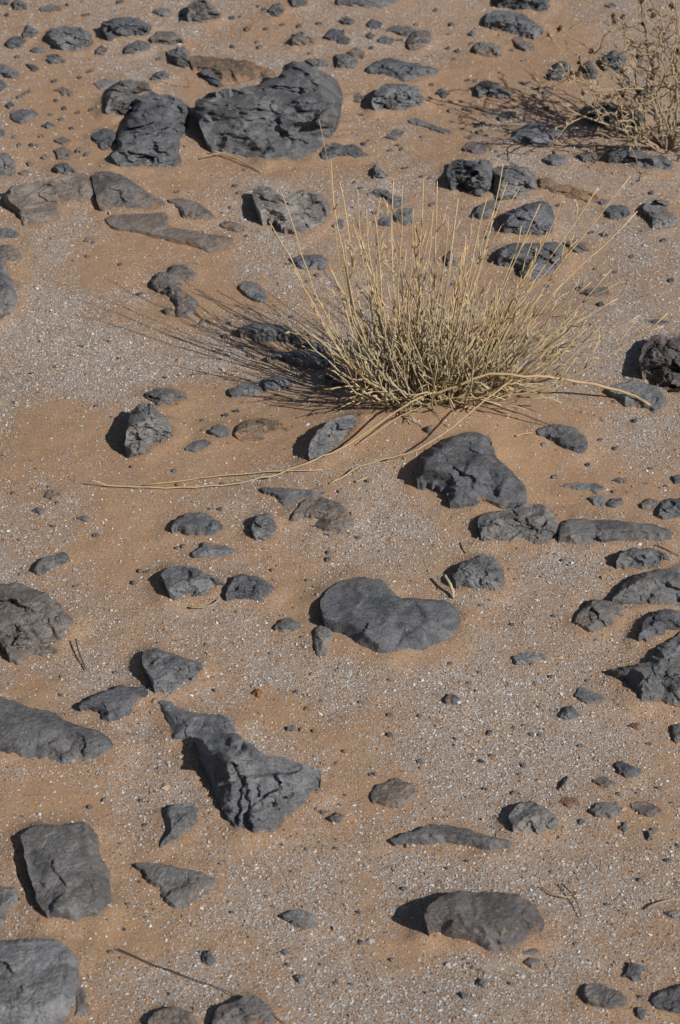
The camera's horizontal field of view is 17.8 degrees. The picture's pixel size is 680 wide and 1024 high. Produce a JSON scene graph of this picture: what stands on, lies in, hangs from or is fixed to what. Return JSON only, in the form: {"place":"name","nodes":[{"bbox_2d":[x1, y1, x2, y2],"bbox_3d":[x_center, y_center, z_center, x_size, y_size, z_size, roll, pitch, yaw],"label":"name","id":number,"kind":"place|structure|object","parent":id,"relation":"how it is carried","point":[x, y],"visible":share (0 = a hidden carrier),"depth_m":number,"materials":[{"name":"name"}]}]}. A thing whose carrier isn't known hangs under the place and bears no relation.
{"place":"outdoors","nodes":[
{"label":"outdoors","id":0,"kind":"place"},
{"bbox_2d":[0,0,679,1023],"bbox_3d":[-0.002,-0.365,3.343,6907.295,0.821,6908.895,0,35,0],"label":"ground","id":1,"kind":"structure","parent":0,"point":[36,444],"depth_m":2.73,"materials":[{"name":"sand"}]},
{"bbox_2d":[0,153,15,178],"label":"stone","id":2,"kind":"object","parent":1,"relation":"on","point":[7,166],"visible":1,"depth_m":3.58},
{"bbox_2d":[0,260,16,319],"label":"rock","id":3,"kind":"object","parent":1,"relation":"on","point":[8,299],"visible":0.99,"depth_m":3.23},
{"bbox_2d":[0,885,18,933],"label":"rock","id":4,"kind":"object","parent":1,"relation":"on","point":[9,896],"visible":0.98,"depth_m":2.22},
{"bbox_2d":[0,245,21,260],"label":"stone","id":5,"kind":"object","parent":1,"relation":"on","point":[9,252],"visible":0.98,"depth_m":3.36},
{"bbox_2d":[11,109,38,123],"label":"stone","id":6,"kind":"object","parent":1,"relation":"on","point":[20,116],"visible":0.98,"depth_m":3.76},
{"bbox_2d":[0,582,72,665],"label":"boulder","id":7,"kind":"object","parent":1,"relation":"on","point":[34,621],"visible":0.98,"depth_m":2.57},
{"bbox_2d":[0,938,78,1023],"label":"boulder","id":8,"kind":"object","parent":1,"relation":"on","point":[39,980],"visible":0.99,"depth_m":2.11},
{"bbox_2d":[3,172,94,225],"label":"boulder","id":9,"kind":"object","parent":1,"relation":"on","point":[33,203],"visible":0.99,"depth_m":3.49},
{"bbox_2d":[32,552,68,575],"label":"rock","id":10,"kind":"object","parent":1,"relation":"on","point":[43,565],"visible":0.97,"depth_m":2.69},
{"bbox_2d":[0,696,113,763],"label":"boulder","id":11,"kind":"object","parent":1,"relation":"on","point":[27,732],"visible":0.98,"depth_m":2.41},
{"bbox_2d":[21,822,110,920],"bbox_3d":[-0.280,0.377,2.249,0.083,0.046,0.148,-10,36,-14],"label":"boulder","id":12,"kind":"object","parent":1,"relation":"on","point":[68,871],"visible":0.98,"depth_m":2.23,"materials":[{"name":"stone"}]},
{"bbox_2d":[45,26,92,50],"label":"rock","id":13,"kind":"object","parent":1,"relation":"on","point":[63,38],"visible":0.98,"depth_m":4.01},
{"bbox_2d":[74,987,91,1016],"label":"stone","id":14,"kind":"object","parent":1,"relation":"on","point":[83,1007],"visible":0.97,"depth_m":2.10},
{"bbox_2d":[92,128,117,149],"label":"stone","id":15,"kind":"object","parent":1,"relation":"on","point":[104,138],"visible":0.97,"depth_m":3.66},
{"bbox_2d":[78,684,148,721],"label":"rock","id":16,"kind":"object","parent":1,"relation":"on","point":[115,703],"visible":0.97,"depth_m":2.46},
{"bbox_2d":[101,17,151,40],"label":"rock","id":17,"kind":"object","parent":1,"relation":"on","point":[113,28],"visible":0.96,"depth_m":4.04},
{"bbox_2d":[105,79,151,114],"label":"rock","id":18,"kind":"object","parent":1,"relation":"on","point":[122,97],"visible":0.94,"depth_m":3.80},
{"bbox_2d":[92,171,164,211],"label":"rock","id":19,"kind":"object","parent":1,"relation":"on","point":[112,189],"visible":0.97,"depth_m":3.49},
{"bbox_2d":[124,40,149,53],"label":"stone","id":20,"kind":"object","parent":1,"relation":"on","point":[134,47],"visible":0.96,"depth_m":3.99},
{"bbox_2d":[125,403,172,457],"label":"rock","id":21,"kind":"object","parent":1,"relation":"on","point":[149,424],"visible":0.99,"depth_m":2.90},
{"bbox_2d":[111,91,189,166],"bbox_3d":[-0.320,-0.646,3.683,0.120,0.060,0.264,0,35,0],"label":"rock","id":22,"kind":"object","parent":1,"relation":"on","point":[154,129],"visible":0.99,"depth_m":3.64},
{"bbox_2d":[145,388,186,405],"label":"rock","id":23,"kind":"object","parent":1,"relation":"on","point":[160,396],"visible":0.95,"depth_m":3.00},
{"bbox_2d":[149,31,183,45],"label":"rock","id":24,"kind":"object","parent":1,"relation":"on","point":[172,38],"visible":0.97,"depth_m":4.03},
{"bbox_2d":[105,212,233,252],"bbox_3d":[-0.265,-0.441,3.422,0.223,0.026,0.079,16,38,21],"label":"boulder","id":25,"kind":"object","parent":1,"relation":"on","point":[155,225],"visible":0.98,"depth_m":3.40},
{"bbox_2d":[142,648,202,693],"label":"rock","id":26,"kind":"object","parent":1,"relation":"on","point":[166,672],"visible":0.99,"depth_m":2.50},
{"bbox_2d":[148,1006,197,1023],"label":"rock","id":27,"kind":"object","parent":1,"relation":"on","point":[171,1015],"visible":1,"depth_m":2.08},
{"bbox_2d":[151,265,197,317],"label":"rock","id":28,"kind":"object","parent":1,"relation":"on","point":[172,280],"visible":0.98,"depth_m":3.26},
{"bbox_2d":[134,862,216,908],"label":"boulder","id":29,"kind":"object","parent":1,"relation":"on","point":[180,888],"visible":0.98,"depth_m":2.24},
{"bbox_2d":[167,47,189,67],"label":"stone","id":30,"kind":"object","parent":1,"relation":"on","point":[178,56],"visible":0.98,"depth_m":3.95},
{"bbox_2d":[160,803,197,847],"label":"rock","id":31,"kind":"object","parent":1,"relation":"on","point":[180,818],"visible":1,"depth_m":2.31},
{"bbox_2d":[167,198,213,220],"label":"rock","id":32,"kind":"object","parent":1,"relation":"on","point":[190,209],"visible":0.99,"depth_m":3.46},
{"bbox_2d":[161,565,224,600],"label":"rock","id":33,"kind":"object","parent":1,"relation":"on","point":[178,581],"visible":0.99,"depth_m":2.63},
{"bbox_2d":[159,700,234,739],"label":"rock","id":34,"kind":"object","parent":1,"relation":"on","point":[184,724],"visible":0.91,"depth_m":2.43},
{"bbox_2d":[171,512,222,535],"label":"rock","id":35,"kind":"object","parent":1,"relation":"on","point":[200,524],"visible":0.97,"depth_m":2.74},
{"bbox_2d":[187,0,220,22],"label":"stone","id":36,"kind":"object","parent":1,"relation":"on","point":[200,11],"visible":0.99,"depth_m":4.12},
{"bbox_2d":[198,69,221,86],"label":"stone","id":37,"kind":"object","parent":1,"relation":"on","point":[211,77],"visible":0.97,"depth_m":3.88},
{"bbox_2d":[192,542,236,557],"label":"rock","id":38,"kind":"object","parent":1,"relation":"on","point":[207,550],"visible":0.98,"depth_m":2.70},
{"bbox_2d":[208,424,230,437],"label":"stone","id":39,"kind":"object","parent":1,"relation":"on","point":[218,430],"visible":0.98,"depth_m":2.93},
{"bbox_2d":[189,55,276,87],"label":"boulder","id":40,"kind":"object","parent":1,"relation":"on","point":[228,70],"visible":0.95,"depth_m":3.91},
{"bbox_2d":[144,469,322,485],"bbox_3d":[-0.140,-0.048,2.843,0.234,0.009,0.012,-4,35,-5],"label":"dry stalk","id":41,"kind":"object","parent":1,"relation":"on","point":[226,475],"visible":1,"depth_m":2.85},
{"bbox_2d":[221,221,247,232],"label":"stone","id":42,"kind":"object","parent":1,"relation":"on","point":[233,226],"visible":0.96,"depth_m":3.42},
{"bbox_2d":[212,995,275,1023],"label":"rock","id":43,"kind":"object","parent":1,"relation":"on","point":[249,1009],"visible":1,"depth_m":2.08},
{"bbox_2d":[229,382,262,397],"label":"rock","id":44,"kind":"object","parent":1,"relation":"on","point":[247,389],"visible":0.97,"depth_m":3.02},
{"bbox_2d":[226,574,273,600],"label":"rock","id":45,"kind":"object","parent":1,"relation":"on","point":[245,586],"visible":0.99,"depth_m":2.63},
{"bbox_2d":[239,281,267,302],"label":"stone","id":46,"kind":"object","parent":1,"relation":"on","point":[253,291],"visible":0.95,"depth_m":3.26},
{"bbox_2d":[194,733,320,832],"bbox_3d":[-0.108,0.290,2.338,0.156,0.079,0.110,12,37,17],"label":"boulder","id":47,"kind":"object","parent":1,"relation":"on","point":[255,790],"visible":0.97,"depth_m":2.33,"materials":[{"name":"stone"}]},
{"bbox_2d":[234,418,287,441],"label":"rock","id":48,"kind":"object","parent":1,"relation":"on","point":[255,429],"visible":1,"depth_m":2.93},
{"bbox_2d":[252,513,275,540],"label":"stone","id":49,"kind":"object","parent":1,"relation":"on","point":[263,527],"visible":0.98,"depth_m":2.73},
{"bbox_2d":[195,61,342,160],"bbox_3d":[-0.123,-0.687,3.719,0.255,0.090,0.328,0,35,0],"label":"boulder","id":50,"kind":"object","parent":1,"relation":"on","point":[288,108],"visible":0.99,"depth_m":3.65,"materials":[{"name":"stone"}]},
{"bbox_2d":[237,322,300,343],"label":"rock","id":51,"kind":"object","parent":1,"relation":"on","point":[268,332],"visible":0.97,"depth_m":3.14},
{"bbox_2d":[264,376,292,391],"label":"stone","id":52,"kind":"object","parent":1,"relation":"on","point":[277,383],"visible":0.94,"depth_m":3.03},
{"bbox_2d":[274,617,301,631],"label":"stone","id":53,"kind":"object","parent":1,"relation":"on","point":[288,624],"visible":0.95,"depth_m":2.58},
{"bbox_2d":[252,186,329,234],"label":"rock","id":54,"kind":"object","parent":1,"relation":"on","point":[309,210],"visible":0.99,"depth_m":3.44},
{"bbox_2d":[261,487,324,506],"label":"rock","id":55,"kind":"object","parent":1,"relation":"on","point":[287,496],"visible":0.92,"depth_m":2.81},
{"bbox_2d":[282,910,316,930],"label":"rock","id":56,"kind":"object","parent":1,"relation":"on","point":[304,920],"visible":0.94,"depth_m":2.20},
{"bbox_2d":[267,349,332,369],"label":"rock","id":57,"kind":"object","parent":1,"relation":"on","point":[305,358],"visible":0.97,"depth_m":3.09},
{"bbox_2d":[291,31,313,45],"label":"stone","id":58,"kind":"object","parent":1,"relation":"on","point":[301,38],"visible":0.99,"depth_m":4.02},
{"bbox_2d":[289,254,328,269],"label":"rock","id":59,"kind":"object","parent":1,"relation":"on","point":[316,262],"visible":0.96,"depth_m":3.33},
{"bbox_2d":[289,496,353,532],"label":"rock","id":60,"kind":"object","parent":1,"relation":"on","point":[332,516],"visible":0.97,"depth_m":2.76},
{"bbox_2d":[313,625,332,656],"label":"stone","id":61,"kind":"object","parent":1,"relation":"on","point":[322,636],"visible":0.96,"depth_m":2.56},
{"bbox_2d":[308,415,358,460],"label":"rock","id":62,"kind":"object","parent":1,"relation":"on","point":[329,435],"visible":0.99,"depth_m":2.88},
{"bbox_2d":[320,142,361,159],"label":"rock","id":63,"kind":"object","parent":1,"relation":"on","point":[333,149],"visible":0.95,"depth_m":3.64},
{"bbox_2d":[335,53,357,68],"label":"stone","id":64,"kind":"object","parent":1,"relation":"on","point":[346,61],"visible":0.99,"depth_m":3.93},
{"bbox_2d":[336,0,395,8],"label":"rock","id":65,"kind":"object","parent":1,"relation":"on","point":[380,4],"visible":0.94,"depth_m":4.17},
{"bbox_2d":[91,121,667,488],"bbox_3d":[0.026,-0.313,2.854,0.775,0.431,0.330,-10,36,-13],"label":"grass tuft","id":66,"kind":"object","parent":1,"relation":"on","point":[414,383],"visible":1,"depth_m":2.91,"materials":[{"name":"plant"}]},
{"bbox_2d":[368,188,406,208],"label":"rock","id":67,"kind":"object","parent":1,"relation":"on","point":[385,194],"visible":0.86,"depth_m":3.49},
{"bbox_2d":[320,577,460,652],"bbox_3d":[0.053,0.128,2.593,0.168,0.044,0.118,19,39,24],"label":"boulder","id":68,"kind":"object","parent":1,"relation":"on","point":[377,615],"visible":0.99,"depth_m":2.57,"materials":[{"name":"stone"}]},
{"bbox_2d":[370,777,417,807],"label":"rock","id":69,"kind":"object","parent":1,"relation":"on","point":[395,792],"visible":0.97,"depth_m":2.35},
{"bbox_2d":[372,83,423,110],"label":"rock","id":70,"kind":"object","parent":1,"relation":"on","point":[395,96],"visible":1,"depth_m":3.79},
{"bbox_2d":[387,25,416,35],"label":"stone","id":71,"kind":"object","parent":1,"relation":"on","point":[400,30],"visible":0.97,"depth_m":4.07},
{"bbox_2d":[366,58,438,81],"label":"rock","id":72,"kind":"object","parent":1,"relation":"on","point":[402,71],"visible":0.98,"depth_m":3.91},
{"bbox_2d":[392,208,413,225],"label":"stone","id":73,"kind":"object","parent":1,"relation":"on","point":[407,214],"visible":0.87,"depth_m":3.45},
{"bbox_2d":[407,29,431,50],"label":"stone","id":74,"kind":"object","parent":1,"relation":"on","point":[417,40],"visible":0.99,"depth_m":4.03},
{"bbox_2d":[409,118,451,134],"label":"rock","id":75,"kind":"object","parent":1,"relation":"on","point":[418,122],"visible":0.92,"depth_m":3.73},
{"bbox_2d":[391,824,511,849],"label":"boulder","id":76,"kind":"object","parent":1,"relation":"on","point":[436,834],"visible":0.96,"depth_m":2.29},
{"bbox_2d":[447,159,492,196],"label":"rock","id":77,"kind":"object","parent":1,"relation":"on","point":[475,177],"visible":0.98,"depth_m":3.52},
{"bbox_2d":[415,432,526,508],"bbox_3d":[0.161,-0.051,2.816,0.126,0.054,0.153,-13,37,-17],"label":"boulder","id":78,"kind":"object","parent":1,"relation":"on","point":[464,469],"visible":1,"depth_m":2.79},
{"bbox_2d":[462,141,492,154],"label":"stone","id":79,"kind":"object","parent":1,"relation":"on","point":[479,148],"visible":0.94,"depth_m":3.65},
{"bbox_2d":[453,554,504,589],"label":"rock","id":80,"kind":"object","parent":1,"relation":"on","point":[483,571],"visible":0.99,"depth_m":2.65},
{"bbox_2d":[424,890,543,951],"bbox_3d":[0.145,0.415,2.190,0.122,0.052,0.069,0,35,0],"label":"boulder","id":81,"kind":"object","parent":1,"relation":"on","point":[494,921],"visible":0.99,"depth_m":2.17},
{"bbox_2d":[472,200,499,219],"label":"stone","id":82,"kind":"object","parent":1,"relation":"on","point":[488,210],"visible":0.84,"depth_m":3.46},
{"bbox_2d":[473,42,502,57],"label":"stone","id":83,"kind":"object","parent":1,"relation":"on","point":[489,49],"visible":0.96,"depth_m":4.00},
{"bbox_2d":[476,80,510,98],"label":"rock","id":84,"kind":"object","parent":1,"relation":"on","point":[491,90],"visible":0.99,"depth_m":3.83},
{"bbox_2d":[484,10,543,39],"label":"rock","id":85,"kind":"object","parent":1,"relation":"on","point":[522,25],"visible":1,"depth_m":4.09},
{"bbox_2d":[493,163,536,200],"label":"rock","id":86,"kind":"object","parent":1,"relation":"on","point":[517,177],"visible":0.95,"depth_m":3.52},
{"bbox_2d":[478,503,558,544],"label":"rock","id":87,"kind":"object","parent":1,"relation":"on","point":[534,523],"visible":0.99,"depth_m":2.73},
{"bbox_2d":[493,0,549,11],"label":"rock","id":88,"kind":"object","parent":1,"relation":"on","point":[539,5],"visible":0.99,"depth_m":4.17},
{"bbox_2d":[512,36,535,51],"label":"stone","id":89,"kind":"object","parent":1,"relation":"on","point":[521,43],"visible":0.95,"depth_m":4.03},
{"bbox_2d":[502,201,554,235],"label":"rock","id":90,"kind":"object","parent":1,"relation":"on","point":[514,220],"visible":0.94,"depth_m":3.40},
{"bbox_2d":[513,652,545,664],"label":"stone","id":91,"kind":"object","parent":1,"relation":"on","point":[524,658],"visible":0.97,"depth_m":2.54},
{"bbox_2d":[497,242,565,281],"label":"rock","id":92,"kind":"object","parent":1,"relation":"on","point":[505,254],"visible":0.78,"depth_m":3.32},
{"bbox_2d":[509,801,558,834],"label":"rock","id":93,"kind":"object","parent":1,"relation":"on","point":[532,816],"visible":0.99,"depth_m":2.31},
{"bbox_2d":[504,121,564,146],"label":"rock","id":94,"kind":"object","parent":1,"relation":"on","point":[533,133],"visible":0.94,"depth_m":3.68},
{"bbox_2d":[543,154,566,166],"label":"stone","id":95,"kind":"object","parent":1,"relation":"on","point":[555,160],"visible":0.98,"depth_m":3.61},
{"bbox_2d":[548,61,570,81],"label":"stone","id":96,"kind":"object","parent":1,"relation":"on","point":[556,75],"visible":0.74,"depth_m":3.91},
{"bbox_2d":[536,424,587,453],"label":"rock","id":97,"kind":"object","parent":1,"relation":"on","point":[573,439],"visible":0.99,"depth_m":2.90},
{"bbox_2d":[538,177,599,202],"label":"rock","id":98,"kind":"object","parent":1,"relation":"on","point":[566,190],"visible":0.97,"depth_m":3.52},
{"bbox_2d":[560,482,603,494],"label":"rock","id":99,"kind":"object","parent":1,"relation":"on","point":[595,488],"visible":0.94,"depth_m":2.83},
{"bbox_2d":[574,688,605,703],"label":"stone","id":100,"kind":"object","parent":1,"relation":"on","point":[586,696],"visible":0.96,"depth_m":2.48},
{"bbox_2d":[574,599,623,632],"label":"rock","id":101,"kind":"object","parent":1,"relation":"on","point":[594,615],"visible":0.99,"depth_m":2.59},
{"bbox_2d":[581,983,627,1008],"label":"rock","id":102,"kind":"object","parent":1,"relation":"on","point":[600,995],"visible":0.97,"depth_m":2.11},
{"bbox_2d":[589,802,622,818],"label":"rock","id":103,"kind":"object","parent":1,"relation":"on","point":[610,810],"visible":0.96,"depth_m":2.33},
{"bbox_2d":[536,0,679,178],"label":"thorny bush","id":104,"kind":"object","parent":1,"relation":"on","point":[637,136],"visible":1,"depth_m":3.58,"materials":[{"name":"plant"}]},
{"bbox_2d":[600,50,625,70],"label":"stone","id":105,"kind":"object","parent":1,"relation":"on","point":[610,57],"visible":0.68,"depth_m":3.95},
{"bbox_2d":[558,518,671,543],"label":"boulder","id":106,"kind":"object","parent":1,"relation":"on","point":[578,531],"visible":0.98,"depth_m":2.73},
{"bbox_2d":[584,100,646,129],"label":"rock","id":107,"kind":"object","parent":1,"relation":"on","point":[610,108],"visible":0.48,"depth_m":3.73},
{"bbox_2d":[604,205,629,219],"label":"stone","id":108,"kind":"object","parent":1,"relation":"on","point":[615,212],"visible":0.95,"depth_m":3.46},
{"bbox_2d":[615,761,641,777],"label":"stone","id":109,"kind":"object","parent":1,"relation":"on","point":[625,769],"visible":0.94,"depth_m":2.38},
{"bbox_2d":[622,962,645,981],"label":"stone","id":110,"kind":"object","parent":1,"relation":"on","point":[633,972],"visible":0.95,"depth_m":2.14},
{"bbox_2d":[604,379,666,412],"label":"rock","id":111,"kind":"object","parent":1,"relation":"on","point":[654,397],"visible":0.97,"depth_m":3.00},
{"bbox_2d":[607,146,672,169],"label":"rock","id":112,"kind":"object","parent":1,"relation":"on","point":[621,154],"visible":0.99,"depth_m":3.60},
{"bbox_2d":[616,547,668,569],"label":"rock","id":113,"kind":"object","parent":1,"relation":"on","point":[644,558],"visible":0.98,"depth_m":2.69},
{"bbox_2d":[610,633,679,707],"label":"boulder","id":114,"kind":"object","parent":1,"relation":"on","point":[656,678],"visible":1,"depth_m":2.48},
{"bbox_2d":[612,566,679,606],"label":"boulder","id":115,"kind":"object","parent":1,"relation":"on","point":[658,587],"visible":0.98,"depth_m":2.63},
{"bbox_2d":[630,801,664,817],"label":"rock","id":116,"kind":"object","parent":1,"relation":"on","point":[646,809],"visible":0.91,"depth_m":2.34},
{"bbox_2d":[638,609,679,642],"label":"rock","id":117,"kind":"object","parent":1,"relation":"on","point":[660,622],"visible":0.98,"depth_m":2.57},
{"bbox_2d":[639,334,679,391],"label":"rock","id":118,"kind":"object","parent":1,"relation":"on","point":[659,361],"visible":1,"depth_m":3.04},
{"bbox_2d":[643,199,677,228],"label":"rock","id":119,"kind":"object","parent":1,"relation":"on","point":[657,213],"visible":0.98,"depth_m":3.45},
{"bbox_2d":[651,985,679,1013],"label":"rock","id":120,"kind":"object","parent":1,"relation":"on","point":[667,1000],"visible":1,"depth_m":2.10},
{"bbox_2d":[656,498,679,519],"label":"rock","id":121,"kind":"object","parent":1,"relation":"on","point":[668,508],"visible":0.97,"depth_m":2.78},
{"bbox_2d":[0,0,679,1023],"bbox_3d":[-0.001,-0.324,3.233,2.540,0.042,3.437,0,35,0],"label":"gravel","id":122,"kind":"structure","parent":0,"point":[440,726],"depth_m":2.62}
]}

